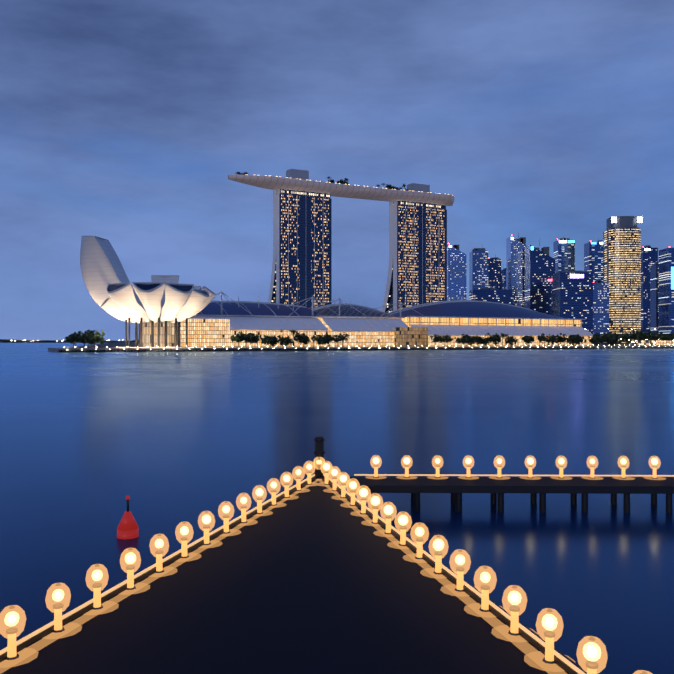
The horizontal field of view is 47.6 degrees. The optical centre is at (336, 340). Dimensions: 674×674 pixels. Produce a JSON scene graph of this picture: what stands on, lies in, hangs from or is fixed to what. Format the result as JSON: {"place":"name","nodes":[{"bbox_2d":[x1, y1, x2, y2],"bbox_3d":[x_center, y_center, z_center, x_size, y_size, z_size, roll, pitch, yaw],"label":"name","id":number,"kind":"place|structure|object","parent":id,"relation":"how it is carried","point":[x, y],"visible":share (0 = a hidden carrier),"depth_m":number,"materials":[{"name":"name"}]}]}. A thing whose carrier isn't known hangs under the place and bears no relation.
{"place":"outdoors","nodes":[
{"label":"outdoors","id":0,"kind":"place"},
{"bbox_2d":[0,339,138,342],"bbox_3d":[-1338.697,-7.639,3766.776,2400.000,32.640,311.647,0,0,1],"label":"shore","id":1,"kind":"structure","parent":0,"point":[37,341],"depth_m":3623.72,"materials":[{"name":"grey"}]},
{"bbox_2d":[0,343,673,673],"bbox_3d":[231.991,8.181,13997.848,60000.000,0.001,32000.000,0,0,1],"label":"water","id":2,"kind":"structure","parent":0,"point":[167,442],"depth_m":55.50,"materials":[{"name":"blue liquid"}]},
{"bbox_2d":[117,496,138,538],"bbox_3d":[-8.743,7.421,31.922,0.900,1.920,0.900,0,0,1],"label":"red buoy","id":3,"kind":"object","parent":2,"relation":"on","point":[128,528],"visible":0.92,"depth_m":31.66,"materials":[{"name":"red plastic"}]},
{"bbox_2d":[0,473,673,673],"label":"jetty deck","id":4,"kind":"structure","parent":2,"relation":"on","point":[316,580],"depth_m":19.56,"materials":[{"name":"brown wood"}]},
{"bbox_2d":[314,436,324,477],"bbox_3d":[-0.886,5.841,38.292,0.571,2.080,0.600,0,0,1],"label":"mooring post","id":5,"kind":"object","parent":4,"relation":"on","point":[319,452],"visible":0.81,"depth_m":38.10,"materials":[{"name":"grey metal"}]},
{"bbox_2d":[0,455,673,673],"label":"lamps","id":6,"kind":"object","parent":4,"relation":"on","point":[539,660],"visible":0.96,"depth_m":21.97,"materials":[{"name":"beige glass"}]},
{"bbox_2d":[48,342,673,351],"bbox_3d":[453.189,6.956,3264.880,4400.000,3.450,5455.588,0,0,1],"label":"waterfront promenade","id":7,"kind":"structure","parent":0,"point":[105,347],"depth_m":663.62,"materials":[{"name":"concrete"}]},
{"bbox_2d":[120,318,193,347],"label":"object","id":8,"kind":"object","parent":7,"relation":"on","point":[153,334],"visible":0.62,"depth_m":610.66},
{"bbox_2d":[80,236,215,322],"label":"museum building","id":9,"kind":"structure","parent":8,"relation":"on","point":[113,291],"depth_m":609.73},
{"bbox_2d":[189,291,339,346],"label":"shoppes","id":10,"kind":"structure","parent":7,"relation":"on","point":[243,314],"depth_m":706.01,"materials":[{"name":"gold metal"}]},
{"bbox_2d":[264,188,331,326],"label":"tower","id":11,"kind":"structure","parent":7,"relation":"on","point":[302,249],"depth_m":879.24,"materials":[{"name":"blue glass"}]},
{"bbox_2d":[228,174,454,205],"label":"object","id":12,"kind":"structure","parent":11,"relation":"on","point":[338,189],"depth_m":899.77,"materials":[{"name":"grey metal"}]},
{"bbox_2d":[235,172,407,190],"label":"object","id":13,"kind":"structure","parent":12,"relation":"on","point":[341,181],"depth_m":908.85,"materials":[{"name":"plant"}]},
{"bbox_2d":[242,169,429,192],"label":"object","id":14,"kind":"structure","parent":12,"relation":"on","point":[297,174],"depth_m":884.28,"materials":[{"name":"grey"}]},
{"bbox_2d":[180,319,427,347],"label":"shoppes pavilions","id":15,"kind":"object","parent":7,"relation":"on","point":[208,333],"visible":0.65,"depth_m":654.50,"materials":[{"name":"beige glass"}]},
{"bbox_2d":[289,298,423,346],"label":"shoppes","id":16,"kind":"structure","parent":7,"relation":"on","point":[378,331],"depth_m":742.64,"materials":[{"name":"gold metal"}]},
{"bbox_2d":[65,329,673,347],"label":"trees","id":17,"kind":"object","parent":7,"relation":"on","point":[91,337],"visible":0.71,"depth_m":870.97,"materials":[{"name":"green plant"}]},
{"bbox_2d":[87,345,670,347],"bbox_3d":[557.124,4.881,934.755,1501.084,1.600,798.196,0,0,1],"label":"promenade lamps","id":18,"kind":"object","parent":7,"relation":"on","point":[386,346],"visible":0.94,"depth_m":633.08,"materials":[{"name":"yellow metal"}]},
{"bbox_2d":[381,200,446,332],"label":"tower","id":19,"kind":"structure","parent":7,"relation":"on","point":[417,271],"depth_m":950.80,"materials":[{"name":"blue glass"}]},
{"bbox_2d":[230,330,618,346],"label":"palm trees","id":20,"kind":"object","parent":7,"relation":"on","point":[303,338],"visible":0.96,"depth_m":740.09,"materials":[{"name":"green plant"}]},
{"bbox_2d":[447,244,465,331],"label":"skyscraper","id":21,"kind":"structure","parent":7,"relation":"on","point":[456,274],"depth_m":1296.57,"materials":[{"name":"blue glass"}]},
{"bbox_2d":[361,300,592,346],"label":"shoppes","id":22,"kind":"structure","parent":7,"relation":"on","point":[446,317],"depth_m":823.09,"materials":[{"name":"gold metal"}]},
{"bbox_2d":[469,248,487,290],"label":"skyscraper","id":23,"kind":"structure","parent":7,"relation":"on","point":[478,270],"depth_m":1345.80,"materials":[{"name":"blue glass"}]},
{"bbox_2d":[469,290,512,333],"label":"office building","id":24,"kind":"structure","parent":7,"relation":"on","point":[502,296],"depth_m":1245.69,"materials":[{"name":"blue glass"}]},
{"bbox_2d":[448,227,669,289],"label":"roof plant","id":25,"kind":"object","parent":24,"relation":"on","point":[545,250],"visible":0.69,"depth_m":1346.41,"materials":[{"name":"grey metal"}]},
{"bbox_2d":[488,258,500,289],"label":"skyscraper","id":26,"kind":"structure","parent":7,"relation":"on","point":[494,272],"depth_m":1415.14,"materials":[{"name":"blue glass"}]},
{"bbox_2d":[501,270,505,289],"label":"skyscraper","id":27,"kind":"structure","parent":7,"relation":"on","point":[503,279],"depth_m":1494.55,"materials":[{"name":"blue glass"}]},
{"bbox_2d":[506,233,525,307],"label":"skyscraper","id":28,"kind":"structure","parent":7,"relation":"on","point":[515,265],"depth_m":1374.58,"materials":[{"name":"blue glass"}]},
{"bbox_2d":[525,244,554,314],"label":"skyscraper","id":29,"kind":"structure","parent":7,"relation":"on","point":[539,268],"depth_m":1324.13,"materials":[{"name":"blue glass"}]},
{"bbox_2d":[553,240,574,272],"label":"skyscraper","id":30,"kind":"structure","parent":7,"relation":"on","point":[564,254],"depth_m":1445.32,"materials":[{"name":"blue glass"}]},
{"bbox_2d":[552,271,592,344],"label":"office building","id":31,"kind":"structure","parent":7,"relation":"on","point":[572,294],"depth_m":1173.85,"materials":[{"name":"blue glass"}]},
{"bbox_2d":[584,242,602,282],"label":"skyscraper","id":32,"kind":"structure","parent":7,"relation":"on","point":[593,257],"depth_m":1491.60,"materials":[{"name":"blue glass"}]},
{"bbox_2d":[593,283,608,343],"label":"skyscraper","id":33,"kind":"structure","parent":7,"relation":"on","point":[600,308],"depth_m":1242.77,"materials":[{"name":"blue glass"}]},
{"bbox_2d":[603,216,640,343],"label":"skyscraper","id":34,"kind":"structure","parent":7,"relation":"on","point":[621,259],"depth_m":1293.44,"materials":[{"name":"grey"}]},
{"bbox_2d":[611,217,642,222],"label":"cbd signs","id":35,"kind":"object","parent":34,"relation":"attached to","point":[614,219],"visible":1,"depth_m":1294.76,"materials":[{"name":"white plastic"}]},
{"bbox_2d":[641,248,657,331],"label":"skyscraper","id":36,"kind":"structure","parent":7,"relation":"on","point":[649,257],"depth_m":1509.79,"materials":[{"name":"blue glass"}]},
{"bbox_2d":[629,339,673,345],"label":"waterfront pavilions","id":37,"kind":"object","parent":7,"relation":"on","point":[658,342],"visible":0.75,"depth_m":844.90,"materials":[{"name":"beige glass"}]},
{"bbox_2d":[650,264,658,333],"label":"skyscraper","id":38,"kind":"structure","parent":7,"relation":"on","point":[654,297],"depth_m":1419.94,"materials":[{"name":"blue glass"}]},
{"bbox_2d":[659,248,673,340],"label":"skyscraper","id":39,"kind":"structure","parent":7,"relation":"on","point":[666,290],"depth_m":1359.17,"materials":[{"name":"blue glass"}]}
]}

